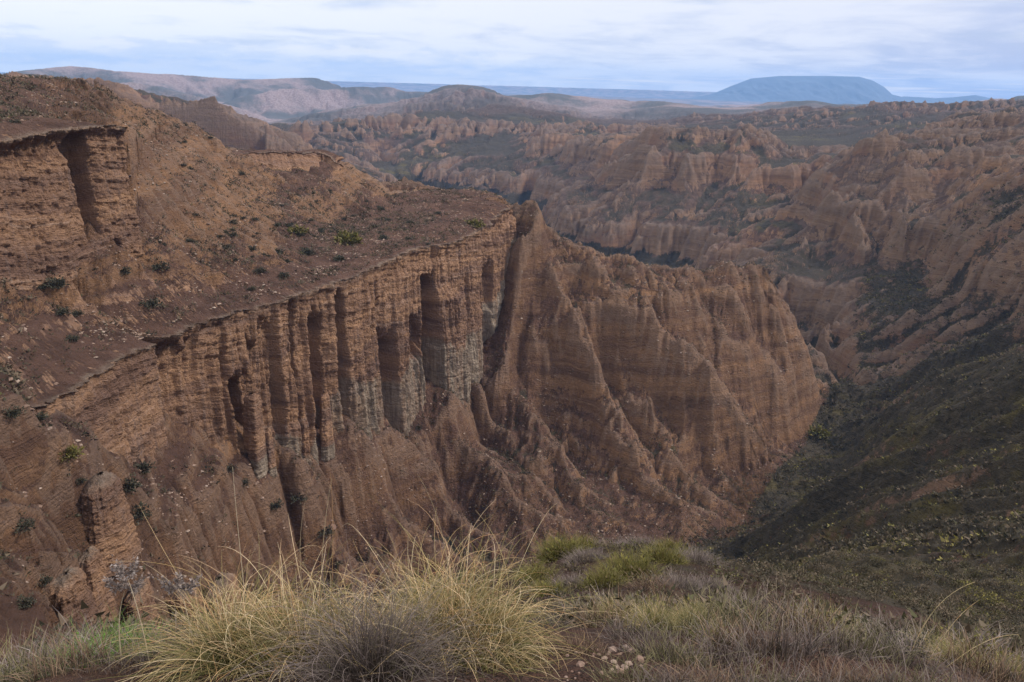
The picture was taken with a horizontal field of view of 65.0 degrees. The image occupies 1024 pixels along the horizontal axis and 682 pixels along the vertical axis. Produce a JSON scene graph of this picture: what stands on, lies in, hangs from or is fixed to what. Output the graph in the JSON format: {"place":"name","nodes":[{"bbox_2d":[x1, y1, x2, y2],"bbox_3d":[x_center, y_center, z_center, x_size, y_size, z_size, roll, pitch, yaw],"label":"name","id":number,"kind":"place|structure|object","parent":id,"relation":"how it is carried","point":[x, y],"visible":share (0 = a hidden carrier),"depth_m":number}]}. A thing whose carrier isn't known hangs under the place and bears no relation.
{"place":"outdoors","nodes":[
{"label":"outdoors","id":0,"kind":"place"},
{"bbox_2d":[0,117,144,291],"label":"cliff","id":1,"kind":"structure","parent":0,"point":[61,180],"depth_m":244.16},
{"bbox_2d":[0,76,505,325],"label":"mesa hillside","id":2,"kind":"structure","parent":0,"point":[90,286],"depth_m":365.65},
{"bbox_2d":[43,275,70,289],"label":"shrub","id":3,"kind":"object","parent":2,"relation":"on","point":[55,280],"visible":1,"depth_m":236.62},
{"bbox_2d":[151,261,170,270],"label":"shrub","id":4,"kind":"object","parent":2,"relation":"on","point":[156,266],"visible":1,"depth_m":280.57},
{"bbox_2d":[285,223,309,235],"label":"shrub","id":5,"kind":"object","parent":2,"relation":"on","point":[297,230],"visible":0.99,"depth_m":411.32},
{"bbox_2d":[333,229,362,244],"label":"shrub","id":6,"kind":"object","parent":2,"relation":"on","point":[346,236],"visible":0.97,"depth_m":418.32},
{"bbox_2d":[0,199,515,467],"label":"canyon wall","id":7,"kind":"structure","parent":0,"point":[373,343],"depth_m":318.18},
{"bbox_2d":[138,297,162,308],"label":"shrub","id":8,"kind":"object","parent":7,"relation":"on","point":[147,304],"visible":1,"depth_m":257.11},
{"bbox_2d":[464,218,485,227],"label":"shrub","id":9,"kind":"object","parent":7,"relation":"on","point":[476,223],"visible":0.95,"depth_m":495.89},
{"bbox_2d":[234,148,343,171],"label":"mesa cliff","id":10,"kind":"structure","parent":0,"point":[305,160],"depth_m":516.23},
{"bbox_2d":[0,176,829,654],"bbox_3d":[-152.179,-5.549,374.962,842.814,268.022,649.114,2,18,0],"label":"canyon slope","id":11,"kind":"structure","parent":0,"point":[580,410],"depth_m":461.90},
{"bbox_2d":[1,404,26,418],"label":"shrub","id":12,"kind":"object","parent":11,"relation":"on","point":[18,410],"visible":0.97,"depth_m":152.51},
{"bbox_2d":[12,517,35,533],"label":"shrub","id":13,"kind":"object","parent":11,"relation":"on","point":[27,524],"visible":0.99,"depth_m":139.37},
{"bbox_2d":[16,592,36,609],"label":"shrub","id":14,"kind":"object","parent":11,"relation":"on","point":[29,600],"visible":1,"depth_m":90.52},
{"bbox_2d":[39,572,53,586],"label":"shrub","id":15,"kind":"object","parent":11,"relation":"on","point":[46,579],"visible":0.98,"depth_m":122.56},
{"bbox_2d":[58,444,86,461],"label":"shrub","id":16,"kind":"object","parent":11,"relation":"on","point":[72,451],"visible":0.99,"depth_m":163.94},
{"bbox_2d":[47,566,104,635],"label":"rock outcrop","id":17,"kind":"object","parent":11,"relation":"on","point":[68,591],"visible":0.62,"depth_m":97.44},
{"bbox_2d":[78,545,118,628],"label":"rock outcrop","id":18,"kind":"object","parent":11,"relation":"on","point":[91,565],"visible":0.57,"depth_m":157.16},
{"bbox_2d":[80,471,142,577],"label":"rock outcrop","id":19,"kind":"object","parent":11,"relation":"on","point":[109,528],"visible":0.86,"depth_m":168.68},
{"bbox_2d":[120,472,142,494],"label":"shrub","id":20,"kind":"object","parent":11,"relation":"on","point":[130,486],"visible":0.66,"depth_m":202.41},
{"bbox_2d":[130,501,151,525],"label":"shrub","id":21,"kind":"object","parent":11,"relation":"on","point":[138,512],"visible":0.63,"depth_m":203.80},
{"bbox_2d":[122,577,161,634],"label":"rock outcrop","id":22,"kind":"object","parent":11,"relation":"on","point":[145,591],"visible":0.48,"depth_m":178.24},
{"bbox_2d":[133,458,156,473],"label":"shrub","id":23,"kind":"object","parent":11,"relation":"on","point":[141,466],"visible":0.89,"depth_m":225.89},
{"bbox_2d":[164,582,204,623],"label":"rock outcrop","id":24,"kind":"object","parent":11,"relation":"on","point":[174,594],"visible":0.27,"depth_m":191.50},
{"bbox_2d":[202,572,245,626],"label":"rock outcrop","id":25,"kind":"object","parent":11,"relation":"on","point":[225,582],"visible":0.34,"depth_m":224.47},
{"bbox_2d":[243,392,268,479],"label":"rock pillar","id":26,"kind":"object","parent":11,"relation":"on","point":[254,443],"visible":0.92,"depth_m":293.60},
{"bbox_2d":[264,428,276,476],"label":"rock pillar","id":27,"kind":"object","parent":11,"relation":"on","point":[272,468],"visible":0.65,"depth_m":302.06},
{"bbox_2d":[290,492,307,504],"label":"shrub","id":28,"kind":"object","parent":11,"relation":"on","point":[294,499],"visible":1,"depth_m":313.63},
{"bbox_2d":[319,392,334,460],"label":"rock pillar","id":29,"kind":"object","parent":11,"relation":"on","point":[326,442],"visible":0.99,"depth_m":345.78},
{"bbox_2d":[0,76,816,624],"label":"rubble","id":30,"kind":"object","parent":11,"relation":"on","point":[136,334],"visible":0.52,"depth_m":410.66},
{"bbox_2d":[0,73,817,621],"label":"hillside scrub","id":31,"kind":"object","parent":11,"relation":"on","point":[24,111],"visible":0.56,"depth_m":413.51},
{"bbox_2d":[806,424,832,438],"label":"shrub","id":32,"kind":"object","parent":11,"relation":"on","point":[815,430],"visible":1,"depth_m":599.48},
{"bbox_2d":[0,72,856,107],"bbox_3d":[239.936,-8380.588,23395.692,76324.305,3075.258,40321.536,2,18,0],"label":"hills","id":33,"kind":"structure","parent":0,"point":[630,95],"depth_m":40582.38},
{"bbox_2d":[0,546,1019,681],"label":"foreground slope","id":34,"kind":"structure","parent":0,"point":[582,676],"depth_m":3.70},
{"bbox_2d":[0,618,69,680],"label":"heath shrub","id":35,"kind":"object","parent":34,"relation":"on","point":[25,649],"visible":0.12,"depth_m":5.10},
{"bbox_2d":[0,627,73,681],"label":"bush","id":36,"kind":"object","parent":34,"relation":"on","point":[28,649],"visible":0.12,"depth_m":4.62},
{"bbox_2d":[0,616,106,681],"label":"heath shrub","id":37,"kind":"object","parent":34,"relation":"on","point":[38,654],"visible":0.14,"depth_m":3.94},
{"bbox_2d":[0,618,115,681],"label":"heath shrub","id":38,"kind":"object","parent":34,"relation":"on","point":[5,674],"visible":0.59,"depth_m":3.39},
{"bbox_2d":[3,610,131,666],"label":"heath shrub","id":39,"kind":"object","parent":34,"relation":"on","point":[60,633],"visible":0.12,"depth_m":5.44},
{"bbox_2d":[3,621,143,681],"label":"heath shrub","id":40,"kind":"object","parent":34,"relation":"on","point":[62,670],"visible":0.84,"depth_m":3.23},
{"bbox_2d":[38,629,134,678],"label":"bush","id":41,"kind":"object","parent":34,"relation":"on","point":[94,651],"visible":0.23,"depth_m":3.42},
{"bbox_2d":[14,602,187,679],"bbox_3d":[-1.795,1.423,3.521,0.767,0.351,0.753,2,18,0],"label":"heath shrub","id":42,"kind":"object","parent":34,"relation":"on","point":[121,637],"visible":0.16,"depth_m":3.68},
{"bbox_2d":[64,614,159,659],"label":"bush","id":43,"kind":"object","parent":34,"relation":"on","point":[112,633],"visible":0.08,"depth_m":3.92},
{"bbox_2d":[98,567,149,665],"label":"flower stalk","id":44,"kind":"object","parent":34,"relation":"on","point":[124,584],"visible":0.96,"depth_m":3.14},
{"bbox_2d":[109,554,150,668],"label":"flower stalk","id":45,"kind":"object","parent":34,"relation":"on","point":[131,572],"visible":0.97,"depth_m":3.08},
{"bbox_2d":[70,605,197,679],"bbox_3d":[-1.495,1.322,3.240,0.664,0.339,0.707,-15,24,-42],"label":"heath shrub","id":46,"kind":"object","parent":34,"relation":"on","point":[137,660],"visible":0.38,"depth_m":3.26},
{"bbox_2d":[103,605,227,675],"bbox_3d":[-1.432,1.342,3.356,0.657,0.338,0.693,3,18,6],"label":"heath shrub","id":47,"kind":"object","parent":34,"relation":"on","point":[161,641],"visible":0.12,"depth_m":3.45},
{"bbox_2d":[131,615,212,651],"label":"heath shrub","id":48,"kind":"object","parent":34,"relation":"on","point":[171,633],"visible":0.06,"depth_m":4.93},
{"bbox_2d":[153,571,203,652],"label":"flower stalk","id":49,"kind":"object","parent":34,"relation":"on","point":[189,587],"visible":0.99,"depth_m":3.07},
{"bbox_2d":[147,630,249,681],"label":"heath shrub","id":50,"kind":"object","parent":34,"relation":"on","point":[184,664],"visible":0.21,"depth_m":3.11},
{"bbox_2d":[87,509,369,681],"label":"grass tussock","id":51,"kind":"object","parent":34,"relation":"on","point":[199,648],"depth_m":3.13},
{"bbox_2d":[109,473,454,681],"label":"grass tussock","id":52,"kind":"object","parent":34,"relation":"on","point":[288,614],"depth_m":3.16},
{"bbox_2d":[213,525,533,681],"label":"grass tussock","id":53,"kind":"object","parent":34,"relation":"on","point":[363,656],"depth_m":2.91},
{"bbox_2d":[247,475,622,681],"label":"grass tussock","id":54,"kind":"object","parent":34,"relation":"on","point":[491,622],"depth_m":3.30},
{"bbox_2d":[5,536,1023,669],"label":"scrub","id":55,"kind":"object","parent":34,"relation":"on","point":[913,604],"visible":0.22,"depth_m":19.25},
{"bbox_2d":[505,557,563,584],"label":"broom bush","id":56,"kind":"object","parent":34,"relation":"on","point":[535,569],"visible":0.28,"depth_m":24.56},
{"bbox_2d":[519,571,573,597],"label":"broom bush","id":57,"kind":"object","parent":34,"relation":"on","point":[545,585],"visible":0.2,"depth_m":20.04},
{"bbox_2d":[515,606,586,627],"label":"heath shrub","id":58,"kind":"object","parent":34,"relation":"on","point":[551,623],"visible":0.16,"depth_m":6.04},
{"bbox_2d":[520,528,590,564],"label":"broom bush","id":59,"kind":"object","parent":34,"relation":"on","point":[554,548],"visible":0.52,"depth_m":28.71},
{"bbox_2d":[542,566,593,588],"bbox_3d":[1.603,6.474,20.935,2.244,0.829,2.206,7,19,17],"label":"heath mound","id":60,"kind":"object","parent":34,"relation":"on","point":[571,580],"visible":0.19,"depth_m":21.25},
{"bbox_2d":[532,625,622,658],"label":"heath shrub","id":61,"kind":"object","parent":34,"relation":"on","point":[586,651],"visible":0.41,"depth_m":3.53},
{"bbox_2d":[558,543,616,566],"bbox_3d":[2.467,7.301,26.267,2.397,1.010,2.453,4,18,8],"label":"heath mound","id":62,"kind":"object","parent":34,"relation":"on","point":[580,554],"visible":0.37,"depth_m":26.62},
{"bbox_2d":[563,531,612,548],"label":"broom bush","id":63,"kind":"object","parent":34,"relation":"on","point":[584,541],"visible":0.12,"depth_m":31.01},
{"bbox_2d":[560,588,651,627],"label":"heath shrub","id":64,"kind":"object","parent":34,"relation":"on","point":[600,616],"visible":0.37,"depth_m":6.66},
{"bbox_2d":[575,559,640,590],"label":"broom bush","id":65,"kind":"object","parent":34,"relation":"on","point":[611,577],"visible":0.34,"depth_m":20.82},
{"bbox_2d":[580,584,651,626],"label":"grass tussock","id":66,"kind":"object","parent":34,"relation":"on","point":[624,611],"depth_m":7.11},
{"bbox_2d":[579,606,673,640],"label":"heath shrub","id":67,"kind":"object","parent":34,"relation":"on","point":[608,634],"visible":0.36,"depth_m":4.17},
{"bbox_2d":[580,637,678,681],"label":"heath shrub","id":68,"kind":"object","parent":34,"relation":"on","point":[625,671],"visible":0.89,"depth_m":3.08},
{"bbox_2d":[590,539,686,580],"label":"broom bush","id":69,"kind":"object","parent":34,"relation":"on","point":[643,563],"visible":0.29,"depth_m":23.02},
{"bbox_2d":[610,530,666,547],"bbox_3d":[5.016,8.104,31.526,2.742,1.013,2.696,14,22,34],"label":"heath mound","id":70,"kind":"object","parent":34,"relation":"on","point":[637,540],"visible":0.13,"depth_m":31.90},
{"bbox_2d":[584,609,706,660],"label":"heath shrub","id":71,"kind":"object","parent":34,"relation":"on","point":[647,642],"visible":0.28,"depth_m":3.73},
{"bbox_2d":[621,565,683,598],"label":"heath shrub","id":72,"kind":"object","parent":34,"relation":"on","point":[646,590],"visible":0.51,"depth_m":19.56},
{"bbox_2d":[611,588,696,632],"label":"grass tussock","id":73,"kind":"object","parent":34,"relation":"on","point":[661,618],"depth_m":4.91},
{"bbox_2d":[632,537,695,568],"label":"broom bush","id":74,"kind":"object","parent":34,"relation":"on","point":[661,552],"visible":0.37,"depth_m":25.91},
{"bbox_2d":[621,655,720,681],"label":"heath shrub","id":75,"kind":"object","parent":34,"relation":"on","point":[667,679],"visible":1,"depth_m":2.95},
{"bbox_2d":[654,533,693,553],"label":"broom bush","id":76,"kind":"object","parent":34,"relation":"on","point":[669,542],"visible":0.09,"depth_m":31.43},
{"bbox_2d":[637,563,717,597],"bbox_3d":[4.293,6.305,20.313,2.244,0.829,2.206,-11,22,-34],"label":"heath mound","id":77,"kind":"object","parent":34,"relation":"on","point":[679,582],"visible":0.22,"depth_m":20.60},
{"bbox_2d":[625,619,742,672],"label":"heath shrub","id":78,"kind":"object","parent":34,"relation":"on","point":[669,656],"visible":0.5,"depth_m":3.57},
{"bbox_2d":[633,592,741,642],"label":"heath shrub","id":79,"kind":"object","parent":34,"relation":"on","point":[688,621],"visible":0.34,"depth_m":4.34},
{"bbox_2d":[635,638,755,681],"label":"heath shrub","id":80,"kind":"object","parent":34,"relation":"on","point":[700,679],"visible":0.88,"depth_m":3.03},
{"bbox_2d":[669,596,729,626],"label":"grass tussock","id":81,"kind":"object","parent":34,"relation":"on","point":[692,612],"depth_m":5.28},
{"bbox_2d":[675,541,728,568],"bbox_3d":[6.093,7.416,26.585,2.696,1.013,2.742,2,18,0],"label":"heath mound","id":82,"kind":"object","parent":34,"relation":"on","point":[698,558],"visible":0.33,"depth_m":26.95},
{"bbox_2d":[674,611,750,646],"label":"bush","id":83,"kind":"object","parent":34,"relation":"on","point":[706,631],"visible":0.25,"depth_m":4.12},
{"bbox_2d":[686,571,745,593],"bbox_3d":[5.287,6.650,21.242,2.208,0.909,2.157,10,20,25],"label":"heath mound","id":84,"kind":"object","parent":34,"relation":"on","point":[709,583],"visible":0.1,"depth_m":21.52},
{"bbox_2d":[655,615,783,674],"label":"heath shrub","id":85,"kind":"object","parent":34,"relation":"on","point":[709,650],"visible":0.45,"depth_m":3.66},
{"bbox_2d":[672,576,801,633],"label":"heath shrub","id":86,"kind":"object","parent":34,"relation":"on","point":[731,611],"visible":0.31,"depth_m":5.27},
{"bbox_2d":[680,640,803,681],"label":"heath shrub","id":87,"kind":"object","parent":34,"relation":"on","point":[740,678],"visible":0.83,"depth_m":3.11},
{"bbox_2d":[686,594,825,663],"bbox_3d":[1.173,1.500,3.813,0.833,0.460,0.758,-5,19,-20],"label":"heath shrub","id":88,"kind":"object","parent":34,"relation":"on","point":[738,633],"visible":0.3,"depth_m":3.91},
{"bbox_2d":[715,642,813,681],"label":"heath shrub","id":89,"kind":"object","parent":34,"relation":"on","point":[755,679],"visible":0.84,"depth_m":3.18},
{"bbox_2d":[706,570,831,635],"bbox_3d":[1.902,2.091,5.707,1.158,0.561,1.174,12,21,30],"label":"heath shrub","id":90,"kind":"object","parent":34,"relation":"on","point":[769,619],"visible":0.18,"depth_m":5.94},
{"bbox_2d":[683,600,868,674],"bbox_3d":[1.204,1.472,3.629,0.883,0.423,0.830,-14,24,-41],"label":"heath shrub","id":91,"kind":"object","parent":34,"relation":"on","point":[783,646],"visible":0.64,"depth_m":3.73},
{"bbox_2d":[754,650,852,681],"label":"heath shrub","id":92,"kind":"object","parent":34,"relation":"on","point":[788,675],"visible":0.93,"depth_m":3.21},
{"bbox_2d":[773,590,845,632],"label":"bush","id":93,"kind":"object","parent":34,"relation":"on","point":[808,612],"visible":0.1,"depth_m":6.96},
{"bbox_2d":[754,579,866,641],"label":"heath shrub","id":94,"kind":"object","parent":34,"relation":"on","point":[805,618],"visible":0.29,"depth_m":5.54},
{"bbox_2d":[782,592,859,638],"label":"grass tussock","id":95,"kind":"object","parent":34,"relation":"on","point":[834,611],"depth_m":8.19},
{"bbox_2d":[762,602,907,667],"bbox_3d":[1.516,1.539,3.840,0.747,0.381,0.795,7,19,16],"label":"heath shrub","id":96,"kind":"object","parent":34,"relation":"on","point":[833,638],"visible":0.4,"depth_m":3.94},
{"bbox_2d":[789,638,907,681],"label":"heath shrub","id":97,"kind":"object","parent":34,"relation":"on","point":[843,675],"visible":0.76,"depth_m":3.35},
{"bbox_2d":[800,603,938,670],"bbox_3d":[1.772,1.587,3.996,0.743,0.363,0.704,-6,19,-21],"label":"heath shrub","id":98,"kind":"object","parent":34,"relation":"on","point":[870,645],"visible":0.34,"depth_m":4.05},
{"bbox_2d":[846,605,906,644],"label":"bush","id":99,"kind":"object","parent":34,"relation":"on","point":[863,625],"visible":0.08,"depth_m":8.46},
{"bbox_2d":[820,644,938,681],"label":"heath shrub","id":100,"kind":"object","parent":34,"relation":"on","point":[892,677],"visible":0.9,"depth_m":3.38},
{"bbox_2d":[840,615,960,679],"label":"heath shrub","id":101,"kind":"object","parent":34,"relation":"on","point":[914,662],"visible":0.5,"depth_m":3.98},
{"bbox_2d":[851,603,952,646],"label":"heath shrub","id":102,"kind":"object","parent":34,"relation":"on","point":[907,621],"visible":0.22,"depth_m":6.32},
{"bbox_2d":[873,615,950,659],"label":"bush","id":103,"kind":"object","parent":34,"relation":"on","point":[908,643],"visible":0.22,"depth_m":4.92},
{"bbox_2d":[855,649,976,681],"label":"heath shrub","id":104,"kind":"object","parent":34,"relation":"on","point":[911,672],"visible":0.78,"depth_m":3.43},
{"bbox_2d":[891,615,968,654],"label":"grass tussock","id":105,"kind":"object","parent":34,"relation":"on","point":[932,639],"depth_m":5.32},
{"bbox_2d":[890,607,994,648],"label":"heath shrub","id":106,"kind":"object","parent":34,"relation":"on","point":[937,626],"visible":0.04,"depth_m":7.01},
{"bbox_2d":[895,651,1006,681],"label":"heath shrub","id":107,"kind":"object","parent":34,"relation":"on","point":[951,678],"visible":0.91,"depth_m":3.46},
{"bbox_2d":[917,630,996,670],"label":"grass tussock","id":108,"kind":"object","parent":34,"relation":"on","point":[943,654],"depth_m":4.62},
{"bbox_2d":[904,618,1023,681],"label":"heath shrub","id":109,"kind":"object","parent":34,"relation":"on","point":[977,663],"visible":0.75,"depth_m":4.09},
{"bbox_2d":[915,663,1017,681],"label":"heath shrub","id":110,"kind":"object","parent":34,"relation":"on","point":[980,675],"visible":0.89,"depth_m":3.46},
{"bbox_2d":[928,616,1023,664],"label":"bush","id":111,"kind":"object","parent":34,"relation":"on","point":[984,644],"visible":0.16,"depth_m":5.94},
{"bbox_2d":[941,635,1023,681],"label":"heath shrub","id":112,"kind":"object","parent":34,"relation":"on","point":[1010,675],"visible":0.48,"depth_m":4.14},
{"bbox_2d":[979,641,1023,681],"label":"grass tussock","id":113,"kind":"object","parent":34,"relation":"on","point":[1012,669],"depth_m":4.86},
{"bbox_2d":[0,0,1023,98],"label":"sky","id":114,"kind":"structure","parent":0,"point":[910,48]},
{"bbox_2d":[1,66,1023,126],"bbox_3d":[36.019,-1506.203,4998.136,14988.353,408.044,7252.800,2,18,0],"label":"distant hills","id":115,"kind":"structure","parent":0,"point":[291,101],"depth_m":4116.45},
{"bbox_2d":[3,71,1023,384],"bbox_3d":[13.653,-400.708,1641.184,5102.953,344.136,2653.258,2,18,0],"label":"badlands hills","id":116,"kind":"structure","parent":0,"point":[631,187],"depth_m":1442.12},
{"bbox_2d":[264,108,1018,404],"bbox_3d":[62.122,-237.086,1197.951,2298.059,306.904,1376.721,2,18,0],"label":"badlands scrub","id":117,"kind":"object","parent":116,"relation":"on","point":[788,202],"visible":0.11,"depth_m":1183.69},
{"bbox_2d":[645,76,929,103],"bbox_3d":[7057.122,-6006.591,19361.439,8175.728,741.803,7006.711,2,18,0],"label":"table mountain","id":118,"kind":"structure","parent":0,"point":[842,90],"depth_m":18142.83},
{"bbox_2d":[684,173,1023,629],"bbox_3d":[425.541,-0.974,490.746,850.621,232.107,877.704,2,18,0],"label":"scrub slope","id":119,"kind":"structure","parent":0,"point":[971,285],"depth_m":440.09},
{"bbox_2d":[461,168,1023,576],"bbox_3d":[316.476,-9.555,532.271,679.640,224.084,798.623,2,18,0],"label":"slope scrub","id":120,"kind":"object","parent":119,"relation":"on","point":[1015,517],"visible":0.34,"depth_m":461.45},
{"bbox_2d":[758,547,1023,638],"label":"scrub","id":121,"kind":"object","parent":119,"relation":"on","point":[972,598],"visible":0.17,"depth_m":85.41},
{"bbox_2d":[903,95,995,103],"bbox_3d":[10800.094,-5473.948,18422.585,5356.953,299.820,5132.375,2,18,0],"label":"distant mountain","id":122,"kind":"structure","parent":0,"point":[948,100],"depth_m":18240.56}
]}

